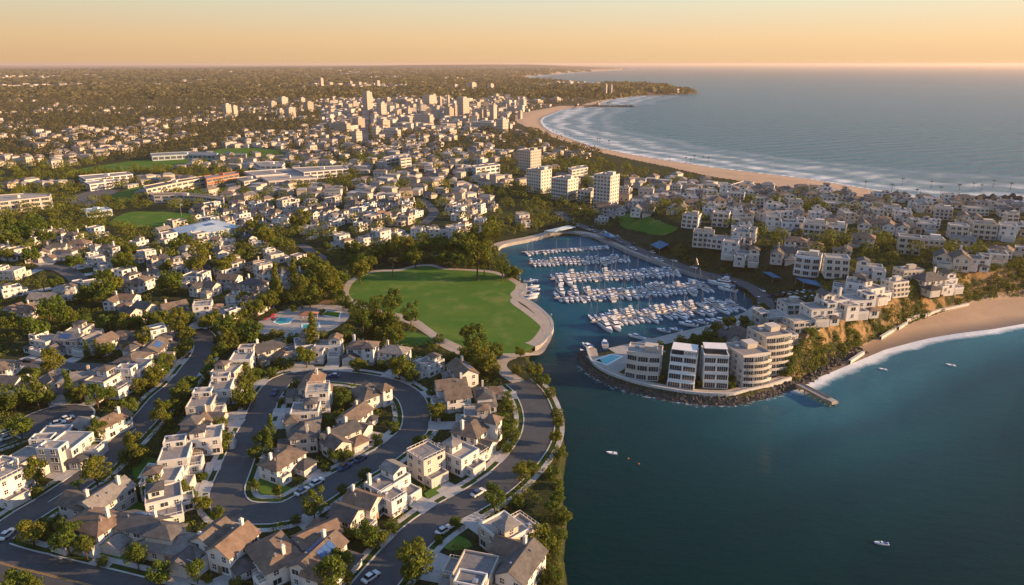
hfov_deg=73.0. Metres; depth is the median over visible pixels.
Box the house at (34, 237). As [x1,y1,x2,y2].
[22,228,43,244]
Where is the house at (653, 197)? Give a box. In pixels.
[649,194,658,200]
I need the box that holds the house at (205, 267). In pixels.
[184,264,212,276]
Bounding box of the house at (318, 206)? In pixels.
[312,203,327,209]
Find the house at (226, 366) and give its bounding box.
[210,360,243,382]
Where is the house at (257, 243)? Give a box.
[250,240,268,253]
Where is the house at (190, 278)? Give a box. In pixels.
[180,270,211,288]
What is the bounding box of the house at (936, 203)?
[932,201,943,210]
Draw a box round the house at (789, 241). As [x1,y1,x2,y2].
[783,233,807,250]
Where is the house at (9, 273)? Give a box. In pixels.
[0,265,31,280]
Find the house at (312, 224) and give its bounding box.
[299,219,318,234]
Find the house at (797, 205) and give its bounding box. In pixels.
[786,203,802,207]
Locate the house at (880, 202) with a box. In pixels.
[872,199,892,207]
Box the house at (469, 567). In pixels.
[438,549,498,584]
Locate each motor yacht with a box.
[555,275,563,286]
[556,281,564,295]
[563,273,572,286]
[568,269,575,276]
[570,285,578,295]
[583,284,592,294]
[597,316,612,332]
[600,257,607,265]
[602,267,609,274]
[602,274,608,281]
[608,291,616,302]
[608,309,619,317]
[608,313,620,331]
[620,308,631,316]
[622,273,629,280]
[623,290,631,300]
[627,304,635,315]
[630,290,638,299]
[634,272,641,280]
[645,283,653,289]
[647,313,658,323]
[649,304,660,312]
[650,280,660,289]
[652,269,661,278]
[658,282,665,288]
[658,303,667,311]
[660,288,668,297]
[672,269,680,277]
[672,281,681,288]
[672,300,684,309]
[674,308,687,320]
[683,298,696,308]
[687,287,696,295]
[688,280,697,286]
[701,304,713,317]
[704,296,717,306]
[708,274,735,287]
[715,304,729,315]
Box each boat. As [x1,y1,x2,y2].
[523,278,537,282]
[524,295,537,298]
[525,238,530,255]
[525,292,538,295]
[527,284,538,287]
[527,287,539,291]
[563,296,568,302]
[580,282,586,302]
[582,342,594,348]
[588,304,595,320]
[589,294,595,301]
[596,275,603,293]
[602,339,607,349]
[606,451,617,454]
[620,318,627,325]
[626,308,634,325]
[628,333,642,337]
[631,314,639,323]
[635,302,642,314]
[635,319,650,339]
[636,316,644,322]
[640,307,647,314]
[642,303,650,322]
[649,290,656,296]
[655,313,662,320]
[657,328,670,332]
[664,301,672,320]
[665,304,672,311]
[668,304,676,310]
[669,312,677,319]
[669,327,682,331]
[678,320,698,327]
[686,310,693,316]
[688,259,702,285]
[693,319,708,324]
[695,291,703,307]
[696,309,704,316]
[711,317,721,321]
[718,285,737,292]
[725,287,735,303]
[728,291,738,312]
[874,541,889,545]
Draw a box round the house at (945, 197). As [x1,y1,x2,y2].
[941,192,961,204]
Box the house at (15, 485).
[0,457,38,509]
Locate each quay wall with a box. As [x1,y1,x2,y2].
[496,232,717,279]
[519,283,553,350]
[608,306,755,350]
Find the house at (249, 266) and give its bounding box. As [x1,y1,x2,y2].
[244,256,260,272]
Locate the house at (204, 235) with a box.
[190,231,211,242]
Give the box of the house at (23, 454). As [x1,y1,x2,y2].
[0,446,50,476]
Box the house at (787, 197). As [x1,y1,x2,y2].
[783,194,803,205]
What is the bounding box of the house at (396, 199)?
[388,196,400,204]
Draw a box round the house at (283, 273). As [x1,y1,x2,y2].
[277,266,304,282]
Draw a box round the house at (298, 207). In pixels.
[292,204,313,216]
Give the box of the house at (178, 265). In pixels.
[164,256,183,272]
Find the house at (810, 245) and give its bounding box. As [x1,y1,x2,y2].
[804,238,823,252]
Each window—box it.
[13,473,21,480]
[50,457,58,462]
[61,444,66,452]
[73,447,79,455]
[109,431,115,437]
[127,488,134,496]
[151,491,160,497]
[160,501,168,507]
[176,441,183,446]
[185,503,192,509]
[212,447,220,453]
[222,566,229,574]
[246,570,252,577]
[273,576,282,584]
[291,568,298,576]
[300,439,306,443]
[310,446,316,451]
[383,507,387,514]
[396,498,402,505]
[397,469,402,477]
[437,454,442,460]
[455,468,460,475]
[460,435,466,441]
[480,538,485,548]
[499,577,504,584]
[535,571,539,583]
[625,372,634,378]
[626,363,635,369]
[627,354,636,360]
[636,374,645,379]
[637,365,646,370]
[638,356,647,361]
[647,375,657,380]
[648,366,658,371]
[649,358,659,362]
[667,381,679,387]
[668,373,680,378]
[669,364,681,370]
[671,356,682,361]
[681,383,692,389]
[682,374,693,380]
[683,366,694,372]
[684,358,695,363]
[703,382,714,387]
[704,358,715,362]
[704,366,715,370]
[704,374,714,379]
[716,375,727,379]
[716,383,727,388]
[717,358,727,363]
[717,366,727,371]
[743,371,752,374]
[743,377,752,381]
[743,383,752,387]
[744,357,753,362]
[744,365,752,368]
[755,356,762,361]
[764,354,769,360]
[767,338,775,343]
[767,346,775,349]
[776,337,783,342]
[785,335,790,341]
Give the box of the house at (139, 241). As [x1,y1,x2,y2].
[129,236,151,249]
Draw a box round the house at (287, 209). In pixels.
[282,203,299,213]
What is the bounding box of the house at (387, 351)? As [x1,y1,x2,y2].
[376,340,411,364]
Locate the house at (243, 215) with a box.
[233,209,252,222]
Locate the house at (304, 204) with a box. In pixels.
[301,199,317,208]
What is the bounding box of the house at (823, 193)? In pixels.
[817,191,828,196]
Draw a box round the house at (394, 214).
[382,211,401,225]
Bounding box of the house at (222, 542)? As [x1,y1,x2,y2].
[187,516,261,576]
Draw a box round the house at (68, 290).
[51,281,78,300]
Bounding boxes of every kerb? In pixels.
[0,337,193,520]
[9,543,167,583]
[12,329,217,538]
[15,404,95,437]
[208,370,430,524]
[244,381,402,502]
[350,384,523,584]
[397,379,554,584]
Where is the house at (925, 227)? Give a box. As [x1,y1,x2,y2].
[908,217,936,234]
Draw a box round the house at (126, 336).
[115,330,148,349]
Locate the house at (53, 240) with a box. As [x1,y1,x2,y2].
[44,226,64,242]
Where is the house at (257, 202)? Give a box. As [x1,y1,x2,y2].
[248,199,263,211]
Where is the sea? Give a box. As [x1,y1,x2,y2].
[499,64,1023,584]
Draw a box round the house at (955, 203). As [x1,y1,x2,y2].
[948,198,965,208]
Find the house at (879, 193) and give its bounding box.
[870,189,889,200]
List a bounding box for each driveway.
[20,356,37,359]
[24,259,50,265]
[29,285,63,291]
[31,269,43,273]
[40,368,68,377]
[46,468,79,480]
[48,400,67,407]
[63,357,81,362]
[78,401,96,406]
[88,559,111,567]
[159,374,175,380]
[165,577,193,584]
[172,358,188,364]
[186,320,202,329]
[194,481,213,492]
[199,574,234,584]
[204,459,222,471]
[227,419,245,427]
[228,410,247,418]
[253,379,269,385]
[267,421,282,428]
[272,408,290,416]
[282,361,307,372]
[297,514,318,529]
[299,362,314,371]
[305,469,330,478]
[322,363,339,370]
[337,366,352,371]
[367,431,393,443]
[378,529,397,547]
[379,369,394,377]
[398,378,420,384]
[408,497,438,513]
[419,569,441,582]
[420,389,434,397]
[425,548,449,572]
[428,421,455,429]
[436,481,463,498]
[461,511,485,534]
[489,451,509,462]
[505,391,517,398]
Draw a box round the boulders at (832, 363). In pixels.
[779,342,867,391]
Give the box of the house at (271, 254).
[262,247,289,264]
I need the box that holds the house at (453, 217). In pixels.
[451,210,468,221]
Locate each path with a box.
[318,284,344,304]
[343,264,551,356]
[400,318,460,353]
[496,357,523,382]
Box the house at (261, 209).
[250,203,272,215]
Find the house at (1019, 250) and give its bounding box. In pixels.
[1012,244,1023,256]
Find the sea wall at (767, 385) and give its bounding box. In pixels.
[586,347,791,396]
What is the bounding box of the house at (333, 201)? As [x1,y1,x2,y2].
[320,196,341,205]
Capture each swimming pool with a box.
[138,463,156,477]
[273,317,293,324]
[301,322,319,328]
[322,310,341,318]
[593,354,622,364]
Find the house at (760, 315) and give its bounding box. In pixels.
[751,307,786,324]
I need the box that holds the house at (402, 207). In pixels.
[390,201,411,213]
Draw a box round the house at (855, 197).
[845,194,859,200]
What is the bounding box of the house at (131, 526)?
[98,509,173,556]
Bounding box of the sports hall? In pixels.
[171,219,242,238]
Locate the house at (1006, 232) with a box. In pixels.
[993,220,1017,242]
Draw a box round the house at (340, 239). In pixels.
[330,231,354,248]
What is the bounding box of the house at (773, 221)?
[765,212,786,231]
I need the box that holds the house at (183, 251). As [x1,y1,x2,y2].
[175,244,198,260]
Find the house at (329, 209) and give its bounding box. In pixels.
[322,205,339,212]
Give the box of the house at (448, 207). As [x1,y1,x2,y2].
[442,203,457,215]
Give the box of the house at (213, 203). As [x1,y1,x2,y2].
[202,201,220,207]
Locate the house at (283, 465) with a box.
[256,445,318,485]
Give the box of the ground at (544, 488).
[0,64,1023,584]
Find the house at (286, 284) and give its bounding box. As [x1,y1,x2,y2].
[281,275,305,288]
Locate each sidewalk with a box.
[0,344,187,515]
[0,440,27,450]
[20,536,212,584]
[22,331,220,536]
[195,367,440,532]
[251,383,397,498]
[362,385,518,560]
[406,378,564,584]
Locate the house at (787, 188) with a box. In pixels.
[783,184,800,195]
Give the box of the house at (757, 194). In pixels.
[752,193,767,202]
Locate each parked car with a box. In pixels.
[0,433,16,441]
[0,528,15,540]
[20,357,33,362]
[49,420,65,424]
[58,414,74,419]
[270,388,278,395]
[294,485,310,495]
[308,477,324,486]
[327,373,340,377]
[336,462,352,470]
[353,454,367,462]
[361,569,380,583]
[435,524,452,534]
[470,487,485,497]
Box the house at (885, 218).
[871,213,889,226]
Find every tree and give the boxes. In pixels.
[0,218,18,231]
[0,229,22,243]
[0,247,13,261]
[0,311,21,332]
[0,383,24,411]
[0,568,30,584]
[3,413,34,438]
[4,223,32,239]
[14,367,50,408]
[14,519,48,545]
[18,213,44,229]
[18,316,51,336]
[20,248,41,264]
[20,575,43,584]
[23,455,48,488]
[30,219,56,241]
[34,295,58,322]
[35,275,45,290]
[38,362,50,371]
[40,347,65,373]
[42,389,55,404]
[46,218,60,229]
[46,517,82,555]
[47,276,64,287]
[56,294,71,331]
[56,306,79,327]
[61,368,75,402]
[64,254,85,270]
[69,383,86,402]
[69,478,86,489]
[72,534,95,559]
[78,281,101,304]
[78,455,112,485]
[83,339,90,358]
[84,383,107,411]
[85,268,116,300]
[85,416,107,437]
[92,436,102,444]
[93,338,99,357]
[95,314,117,331]
[97,274,123,287]
[98,342,116,358]
[102,385,117,400]
[103,474,115,484]
[110,256,126,267]
[116,251,134,260]
[117,252,138,268]
[117,312,135,330]
[117,397,139,411]
[122,431,142,445]
[123,242,139,253]
[123,443,149,462]
[123,542,147,569]
[132,311,154,327]
[134,325,152,343]
[139,474,160,498]
[143,364,165,384]
[144,559,171,584]
[148,353,170,380]
[149,310,169,324]
[149,398,171,426]
[156,280,169,292]
[158,259,172,272]
[158,270,183,294]
[163,399,181,413]
[166,306,189,338]
[167,237,184,249]
[168,382,191,398]
[170,286,180,295]
[176,326,196,339]
[177,232,193,245]
[177,375,197,391]
[178,311,197,325]
[178,336,195,354]
[178,479,188,491]
[185,558,204,583]
[186,240,212,270]
[190,496,210,511]
[197,314,215,331]
[200,362,214,380]
[200,496,212,509]
[203,352,217,368]
[205,259,213,266]
[206,309,220,326]
[209,505,225,519]
[211,340,228,359]
[212,256,231,271]
[213,314,235,333]
[213,416,228,427]
[220,328,239,354]
[222,429,233,447]
[227,253,236,261]
[230,312,245,330]
[230,381,257,408]
[234,318,264,343]
[234,331,248,344]
[235,291,250,299]
[236,362,250,371]
[237,369,256,385]
[238,301,253,317]
[243,219,259,229]
[245,299,265,318]
[246,443,264,460]
[247,478,260,491]
[251,222,267,236]
[251,429,266,444]
[256,289,279,311]
[257,227,275,240]
[263,426,274,456]
[267,329,285,339]
[267,413,278,446]
[268,237,284,249]
[271,261,284,303]
[271,484,281,494]
[287,332,298,343]
[288,208,311,225]
[288,256,299,293]
[288,273,309,307]
[295,256,311,270]
[295,346,316,367]
[298,283,320,307]
[299,485,326,517]
[301,269,314,283]
[305,311,319,345]
[306,256,329,275]
[307,284,323,297]
[308,261,334,298]
[311,554,348,584]
[315,266,339,279]
[318,330,327,339]
[323,241,332,250]
[324,266,344,292]
[326,412,338,425]
[327,289,340,304]
[327,448,341,462]
[331,547,355,566]
[332,270,350,284]
[333,288,350,309]
[335,390,354,408]
[336,482,347,493]
[343,301,352,309]
[344,240,359,253]
[347,306,362,319]
[348,358,367,373]
[349,259,370,283]
[350,252,368,264]
[350,299,376,339]
[351,519,378,547]
[356,294,386,328]
[357,466,371,480]
[362,250,373,259]
[366,256,377,269]
[369,294,399,332]
[371,246,386,262]
[378,310,399,335]
[380,238,393,257]
[385,288,402,310]
[386,234,405,259]
[387,257,397,276]
[387,325,406,344]
[387,354,409,379]
[394,536,435,581]
[397,236,413,247]
[397,357,415,374]
[399,557,423,581]
[400,300,420,325]
[407,249,422,267]
[412,435,421,443]
[415,232,433,257]
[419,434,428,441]
[426,387,435,395]
[426,402,444,421]
[429,234,449,253]
[433,333,444,344]
[434,250,449,266]
[447,236,460,252]
[448,251,463,268]
[449,515,461,527]
[452,228,467,240]
[455,243,472,254]
[457,233,481,255]
[457,340,483,363]
[459,234,493,280]
[459,325,471,338]
[460,254,471,267]
[462,322,487,346]
[464,222,492,246]
[471,340,496,375]
[474,245,494,275]
[476,219,501,265]
[481,215,500,231]
[483,481,505,510]
[484,342,503,356]
[494,253,511,280]
[502,418,517,432]
[502,422,520,442]
[507,266,522,278]
[512,460,531,483]
[515,346,525,357]
[526,361,542,379]
[526,459,538,475]
[527,523,556,549]
[534,372,550,387]
[543,500,559,513]
[548,489,565,503]
[548,564,563,582]
[549,429,562,443]
[552,506,572,527]
[689,333,704,344]
[702,327,718,340]
[710,321,724,331]
[712,336,726,342]
[722,315,736,328]
[737,315,748,326]
[759,302,770,309]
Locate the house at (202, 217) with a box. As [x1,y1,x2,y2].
[191,211,206,223]
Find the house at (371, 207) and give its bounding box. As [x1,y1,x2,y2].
[363,205,380,213]
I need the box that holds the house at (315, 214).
[307,207,321,219]
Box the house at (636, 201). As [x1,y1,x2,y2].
[632,199,645,206]
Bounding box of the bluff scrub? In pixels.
[778,259,1023,380]
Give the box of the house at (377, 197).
[371,194,384,203]
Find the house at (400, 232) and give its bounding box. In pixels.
[391,228,410,238]
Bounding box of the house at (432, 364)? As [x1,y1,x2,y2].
[410,352,444,378]
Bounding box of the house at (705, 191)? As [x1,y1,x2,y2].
[700,189,717,198]
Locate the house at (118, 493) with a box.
[54,475,137,520]
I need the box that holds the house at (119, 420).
[70,406,133,440]
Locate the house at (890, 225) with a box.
[882,217,909,236]
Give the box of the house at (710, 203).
[701,199,717,208]
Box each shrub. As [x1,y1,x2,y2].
[0,310,8,316]
[17,400,32,406]
[28,484,43,497]
[33,517,53,532]
[72,292,91,301]
[78,314,92,323]
[95,350,105,357]
[95,554,108,566]
[116,449,130,462]
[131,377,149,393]
[132,478,139,494]
[142,375,158,387]
[161,353,175,365]
[163,410,173,423]
[168,393,186,408]
[171,345,185,357]
[183,486,198,496]
[200,472,208,480]
[202,573,212,583]
[212,334,225,343]
[222,439,229,450]
[228,576,242,584]
[232,249,245,259]
[250,367,263,379]
[254,333,268,342]
[266,367,277,376]
[273,357,285,366]
[277,397,285,403]
[280,292,292,302]
[282,357,294,368]
[289,378,301,387]
[290,304,297,311]
[290,513,301,524]
[307,251,321,260]
[319,309,324,314]
[320,462,330,471]
[338,447,353,462]
[340,327,358,341]
[342,523,356,538]
[342,568,353,584]
[346,253,357,264]
[364,323,376,335]
[364,525,388,549]
[370,433,382,444]
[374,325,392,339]
[377,359,386,367]
[385,519,399,533]
[388,421,399,431]
[404,368,419,381]
[406,244,420,252]
[434,533,442,543]
[441,413,448,420]
[445,351,459,361]
[473,359,484,371]
[487,362,501,374]
[496,412,508,423]
[500,442,512,452]
[501,399,513,408]
[502,391,512,399]
[504,271,514,277]
[510,494,524,508]
[511,364,520,373]
[538,568,551,582]
[543,386,555,397]
[545,464,559,479]
[549,538,561,554]
[550,407,563,416]
[552,415,564,425]
[552,479,563,491]
[552,525,567,539]
[553,445,567,457]
[658,375,664,380]
[674,335,686,342]
[728,374,735,381]
[728,380,735,387]
[784,356,793,363]
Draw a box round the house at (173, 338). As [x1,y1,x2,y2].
[160,332,179,349]
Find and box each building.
[0,193,53,214]
[79,172,132,183]
[80,207,112,217]
[84,178,119,190]
[143,176,204,198]
[149,192,224,206]
[150,151,217,160]
[203,171,238,187]
[236,176,261,187]
[244,168,297,177]
[253,161,284,169]
[260,174,316,186]
[292,165,348,178]
[383,156,398,168]
[398,155,411,170]
[472,163,499,173]
[568,165,587,176]
[732,180,753,185]
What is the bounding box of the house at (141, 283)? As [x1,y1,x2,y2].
[119,275,155,292]
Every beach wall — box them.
[848,351,864,363]
[879,326,897,339]
[897,322,907,329]
[905,314,919,322]
[922,303,968,317]
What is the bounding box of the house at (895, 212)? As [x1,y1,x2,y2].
[891,207,911,217]
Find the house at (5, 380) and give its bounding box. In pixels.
[0,375,36,396]
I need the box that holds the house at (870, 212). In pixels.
[863,207,884,217]
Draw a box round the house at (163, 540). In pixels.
[138,520,204,577]
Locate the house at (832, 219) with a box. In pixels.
[824,216,837,223]
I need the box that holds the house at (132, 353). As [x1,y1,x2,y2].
[107,344,154,365]
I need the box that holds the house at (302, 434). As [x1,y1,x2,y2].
[277,414,321,452]
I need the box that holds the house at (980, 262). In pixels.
[969,253,991,272]
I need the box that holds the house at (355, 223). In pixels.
[350,221,368,231]
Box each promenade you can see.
[491,230,663,262]
[510,283,550,345]
[589,349,786,392]
[610,306,756,352]
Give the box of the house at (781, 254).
[770,242,799,265]
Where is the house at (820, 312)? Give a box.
[798,298,841,327]
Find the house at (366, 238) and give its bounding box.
[355,232,375,245]
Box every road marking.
[0,563,84,584]
[1,562,90,584]
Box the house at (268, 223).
[256,218,273,228]
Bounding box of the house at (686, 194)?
[681,190,698,198]
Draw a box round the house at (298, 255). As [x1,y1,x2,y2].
[287,252,307,266]
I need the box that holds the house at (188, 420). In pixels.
[176,404,229,433]
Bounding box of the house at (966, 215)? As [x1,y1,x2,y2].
[956,209,982,219]
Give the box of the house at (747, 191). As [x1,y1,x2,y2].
[739,185,753,195]
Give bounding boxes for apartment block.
[619,185,630,192]
[625,342,662,380]
[634,177,646,181]
[654,188,665,192]
[667,342,698,389]
[669,183,681,192]
[681,210,701,228]
[692,227,714,247]
[699,342,729,388]
[706,234,731,249]
[711,210,730,227]
[726,338,771,387]
[727,191,744,199]
[746,322,792,375]
[755,196,766,206]
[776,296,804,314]
[783,314,819,333]
[788,198,802,205]
[793,249,822,277]
[802,218,826,239]
[821,253,849,278]
[824,201,845,210]
[826,221,846,240]
[880,275,909,298]
[883,204,901,213]
[892,264,924,279]
[896,233,921,255]
[921,234,945,248]
[933,205,953,219]
[945,222,969,237]
[962,205,988,215]
[968,218,998,239]
[1001,210,1019,222]
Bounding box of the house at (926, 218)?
[919,216,930,220]
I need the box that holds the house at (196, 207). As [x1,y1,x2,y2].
[187,202,208,213]
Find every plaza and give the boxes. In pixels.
[258,305,348,338]
[585,350,665,371]
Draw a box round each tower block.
[221,103,231,113]
[231,105,237,114]
[268,101,276,108]
[277,96,287,105]
[277,108,283,116]
[284,107,295,117]
[298,97,304,104]
[303,101,313,111]
[329,119,334,129]
[333,121,350,132]
[348,101,358,107]
[351,129,362,142]
[352,117,364,127]
[362,91,372,109]
[371,126,381,138]
[376,102,386,114]
[376,118,389,125]
[383,128,400,139]
[384,97,390,102]
[391,98,409,103]
[402,115,411,122]
[405,107,411,114]
[414,113,432,122]
[422,95,436,104]
[431,105,442,118]
[438,96,441,105]
[441,128,456,135]
[445,106,453,119]
[453,103,456,115]
[456,97,468,114]
[467,82,475,87]
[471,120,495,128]
[477,108,486,119]
[490,103,496,119]
[496,118,507,132]
[518,110,521,118]
[519,99,525,105]
[529,99,542,103]
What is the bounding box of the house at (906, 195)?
[894,189,910,200]
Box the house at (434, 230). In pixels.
[426,224,445,237]
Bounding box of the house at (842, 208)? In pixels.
[838,206,849,215]
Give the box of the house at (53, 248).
[43,240,67,254]
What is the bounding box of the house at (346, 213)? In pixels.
[339,209,359,222]
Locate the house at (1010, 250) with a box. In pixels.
[988,245,1014,258]
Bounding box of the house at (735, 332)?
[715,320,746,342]
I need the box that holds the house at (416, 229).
[410,225,428,239]
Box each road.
[0,330,216,542]
[0,359,103,369]
[0,433,19,445]
[0,541,165,584]
[17,404,93,437]
[33,264,87,281]
[209,371,429,523]
[295,244,326,259]
[351,379,553,584]
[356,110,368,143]
[416,198,438,223]
[554,211,773,309]
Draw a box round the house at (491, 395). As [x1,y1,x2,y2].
[473,380,503,412]
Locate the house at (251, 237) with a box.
[240,232,262,241]
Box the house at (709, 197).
[700,193,719,202]
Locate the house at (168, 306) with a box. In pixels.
[158,299,192,319]
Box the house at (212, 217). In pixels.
[206,215,220,220]
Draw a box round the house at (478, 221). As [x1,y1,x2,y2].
[474,216,486,232]
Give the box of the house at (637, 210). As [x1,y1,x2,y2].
[630,201,655,217]
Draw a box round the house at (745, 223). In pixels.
[731,218,751,234]
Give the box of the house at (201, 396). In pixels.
[185,386,228,415]
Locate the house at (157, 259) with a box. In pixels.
[145,249,170,268]
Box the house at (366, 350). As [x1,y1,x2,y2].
[340,334,379,365]
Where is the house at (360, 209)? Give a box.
[350,206,368,214]
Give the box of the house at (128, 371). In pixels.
[114,359,163,386]
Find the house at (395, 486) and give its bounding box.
[364,459,421,518]
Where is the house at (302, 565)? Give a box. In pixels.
[286,528,364,584]
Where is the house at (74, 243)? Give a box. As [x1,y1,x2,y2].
[67,236,91,252]
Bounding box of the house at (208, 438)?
[186,421,235,455]
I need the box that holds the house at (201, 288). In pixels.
[188,277,222,298]
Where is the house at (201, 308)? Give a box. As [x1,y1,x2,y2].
[192,298,223,323]
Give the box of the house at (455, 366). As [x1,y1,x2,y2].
[440,355,478,386]
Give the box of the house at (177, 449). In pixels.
[157,433,204,473]
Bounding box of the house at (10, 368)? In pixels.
[0,361,21,375]
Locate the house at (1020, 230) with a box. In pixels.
[1005,220,1023,235]
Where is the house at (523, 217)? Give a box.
[515,211,532,227]
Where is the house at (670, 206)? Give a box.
[666,201,689,214]
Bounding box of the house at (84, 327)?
[65,320,103,334]
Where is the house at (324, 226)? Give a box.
[313,223,335,236]
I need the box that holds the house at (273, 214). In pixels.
[265,206,284,219]
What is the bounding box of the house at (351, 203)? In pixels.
[344,197,362,209]
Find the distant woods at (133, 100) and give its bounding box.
[0,92,610,160]
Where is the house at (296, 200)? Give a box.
[288,198,301,205]
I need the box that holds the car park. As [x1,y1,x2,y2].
[62,189,118,207]
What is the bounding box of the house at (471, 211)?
[465,206,481,217]
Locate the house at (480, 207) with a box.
[470,202,486,213]
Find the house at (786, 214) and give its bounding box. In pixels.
[775,210,793,218]
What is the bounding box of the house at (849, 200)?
[845,195,867,208]
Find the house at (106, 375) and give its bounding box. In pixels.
[84,364,134,402]
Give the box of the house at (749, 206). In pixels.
[739,200,757,214]
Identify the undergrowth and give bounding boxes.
[0,229,1023,584]
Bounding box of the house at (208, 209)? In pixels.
[197,206,216,214]
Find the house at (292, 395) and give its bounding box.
[285,368,326,402]
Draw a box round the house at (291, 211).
[289,202,307,214]
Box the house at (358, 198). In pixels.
[347,196,365,205]
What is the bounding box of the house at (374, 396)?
[349,382,393,409]
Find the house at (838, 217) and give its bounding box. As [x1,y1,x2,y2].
[829,211,844,220]
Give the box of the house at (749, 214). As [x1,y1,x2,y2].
[731,209,754,226]
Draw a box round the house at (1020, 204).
[1008,199,1023,211]
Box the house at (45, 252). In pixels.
[25,246,49,263]
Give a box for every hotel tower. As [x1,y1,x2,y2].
[518,147,540,170]
[527,166,551,193]
[551,174,578,200]
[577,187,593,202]
[593,171,619,205]
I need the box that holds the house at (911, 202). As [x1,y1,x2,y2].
[907,198,922,208]
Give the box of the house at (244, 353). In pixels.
[227,343,256,372]
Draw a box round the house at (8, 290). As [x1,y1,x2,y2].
[0,282,28,298]
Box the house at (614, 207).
[609,202,625,214]
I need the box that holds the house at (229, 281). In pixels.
[215,270,242,290]
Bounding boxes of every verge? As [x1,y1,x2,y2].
[0,352,190,519]
[0,438,25,448]
[10,539,194,584]
[14,328,219,538]
[202,369,435,527]
[246,382,401,501]
[345,384,522,584]
[399,378,559,584]
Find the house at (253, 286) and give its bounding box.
[237,274,269,296]
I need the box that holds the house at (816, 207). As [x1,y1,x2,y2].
[811,204,831,217]
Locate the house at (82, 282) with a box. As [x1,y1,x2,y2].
[71,278,100,288]
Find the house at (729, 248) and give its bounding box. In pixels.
[721,237,747,260]
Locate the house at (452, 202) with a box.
[445,198,459,206]
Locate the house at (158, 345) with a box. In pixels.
[139,334,176,364]
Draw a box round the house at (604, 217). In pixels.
[595,213,609,224]
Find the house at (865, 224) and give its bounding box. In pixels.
[857,215,882,233]
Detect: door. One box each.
[12,495,28,507]
[30,351,38,356]
[43,466,50,474]
[50,545,63,555]
[56,395,64,400]
[73,352,82,357]
[97,445,107,456]
[103,547,117,556]
[169,568,186,577]
[217,565,222,574]
[305,464,315,475]
[328,358,338,362]
[351,560,360,574]
[356,442,367,452]
[364,427,371,436]
[409,491,420,504]
[434,476,446,487]
[475,465,484,476]
[489,445,494,456]
[723,255,730,259]
[748,263,757,267]
[817,321,827,326]
[858,314,866,319]
[879,299,886,304]
[931,291,939,296]
[939,266,949,269]
[955,289,962,293]
[1003,238,1012,242]
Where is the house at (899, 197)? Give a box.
[889,191,904,202]
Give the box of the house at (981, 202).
[973,199,990,206]
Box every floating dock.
[521,245,604,253]
[529,256,627,264]
[550,269,673,280]
[554,285,710,301]
[590,303,739,322]
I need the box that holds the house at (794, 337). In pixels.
[777,322,799,350]
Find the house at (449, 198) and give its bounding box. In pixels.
[437,196,453,204]
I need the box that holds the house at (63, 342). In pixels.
[46,328,87,355]
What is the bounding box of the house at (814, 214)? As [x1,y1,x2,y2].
[808,210,824,219]
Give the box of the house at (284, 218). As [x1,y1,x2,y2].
[272,213,292,226]
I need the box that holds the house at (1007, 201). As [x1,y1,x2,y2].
[996,197,1014,204]
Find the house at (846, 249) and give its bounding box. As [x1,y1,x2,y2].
[832,243,851,257]
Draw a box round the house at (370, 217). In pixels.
[362,213,384,229]
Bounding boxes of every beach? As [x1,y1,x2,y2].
[515,106,940,199]
[525,68,621,76]
[574,95,637,107]
[806,290,1023,382]
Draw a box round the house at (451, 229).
[445,224,464,239]
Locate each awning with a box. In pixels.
[544,225,575,234]
[600,232,617,237]
[650,241,668,253]
[762,272,780,281]
[795,277,821,286]
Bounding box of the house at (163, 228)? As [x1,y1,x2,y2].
[153,224,170,235]
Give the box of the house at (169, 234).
[153,230,177,247]
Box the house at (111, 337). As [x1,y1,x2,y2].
[71,331,119,357]
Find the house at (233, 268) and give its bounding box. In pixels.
[213,261,242,277]
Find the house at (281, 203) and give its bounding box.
[276,197,294,209]
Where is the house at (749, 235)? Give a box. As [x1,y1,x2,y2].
[731,227,757,245]
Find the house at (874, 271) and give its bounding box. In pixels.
[855,256,885,281]
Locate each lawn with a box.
[71,159,208,172]
[100,553,125,559]
[110,184,144,201]
[110,211,191,227]
[126,502,145,510]
[133,457,156,479]
[192,187,226,193]
[213,148,284,156]
[257,478,291,494]
[349,266,539,352]
[394,330,433,345]
[424,486,442,501]
[444,536,471,550]
[619,213,677,235]
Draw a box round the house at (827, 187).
[817,183,831,192]
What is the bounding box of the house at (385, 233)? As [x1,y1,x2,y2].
[370,227,392,244]
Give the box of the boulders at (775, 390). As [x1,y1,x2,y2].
[575,348,798,406]
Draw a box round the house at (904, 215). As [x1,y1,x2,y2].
[894,210,913,222]
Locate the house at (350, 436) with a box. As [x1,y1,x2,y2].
[317,416,370,462]
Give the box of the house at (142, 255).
[134,248,156,263]
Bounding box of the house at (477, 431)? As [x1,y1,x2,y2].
[449,414,503,456]
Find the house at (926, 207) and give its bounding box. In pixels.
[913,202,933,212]
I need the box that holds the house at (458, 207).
[452,203,466,214]
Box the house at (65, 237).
[56,229,84,242]
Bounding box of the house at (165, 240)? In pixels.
[159,238,175,248]
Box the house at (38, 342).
[21,330,54,356]
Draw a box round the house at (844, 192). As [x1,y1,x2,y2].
[836,187,853,199]
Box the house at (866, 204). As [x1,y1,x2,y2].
[854,202,873,212]
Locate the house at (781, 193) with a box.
[777,191,791,200]
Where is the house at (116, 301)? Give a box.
[101,290,140,310]
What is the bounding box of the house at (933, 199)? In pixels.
[922,196,943,203]
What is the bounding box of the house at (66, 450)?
[35,431,108,471]
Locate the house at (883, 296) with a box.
[858,277,891,305]
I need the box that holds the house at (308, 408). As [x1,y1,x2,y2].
[282,397,321,428]
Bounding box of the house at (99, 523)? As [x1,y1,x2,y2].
[45,506,120,557]
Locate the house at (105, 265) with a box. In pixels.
[93,258,116,273]
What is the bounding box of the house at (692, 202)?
[684,197,700,209]
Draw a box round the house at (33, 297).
[26,291,65,304]
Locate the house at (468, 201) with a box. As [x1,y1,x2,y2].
[456,198,473,204]

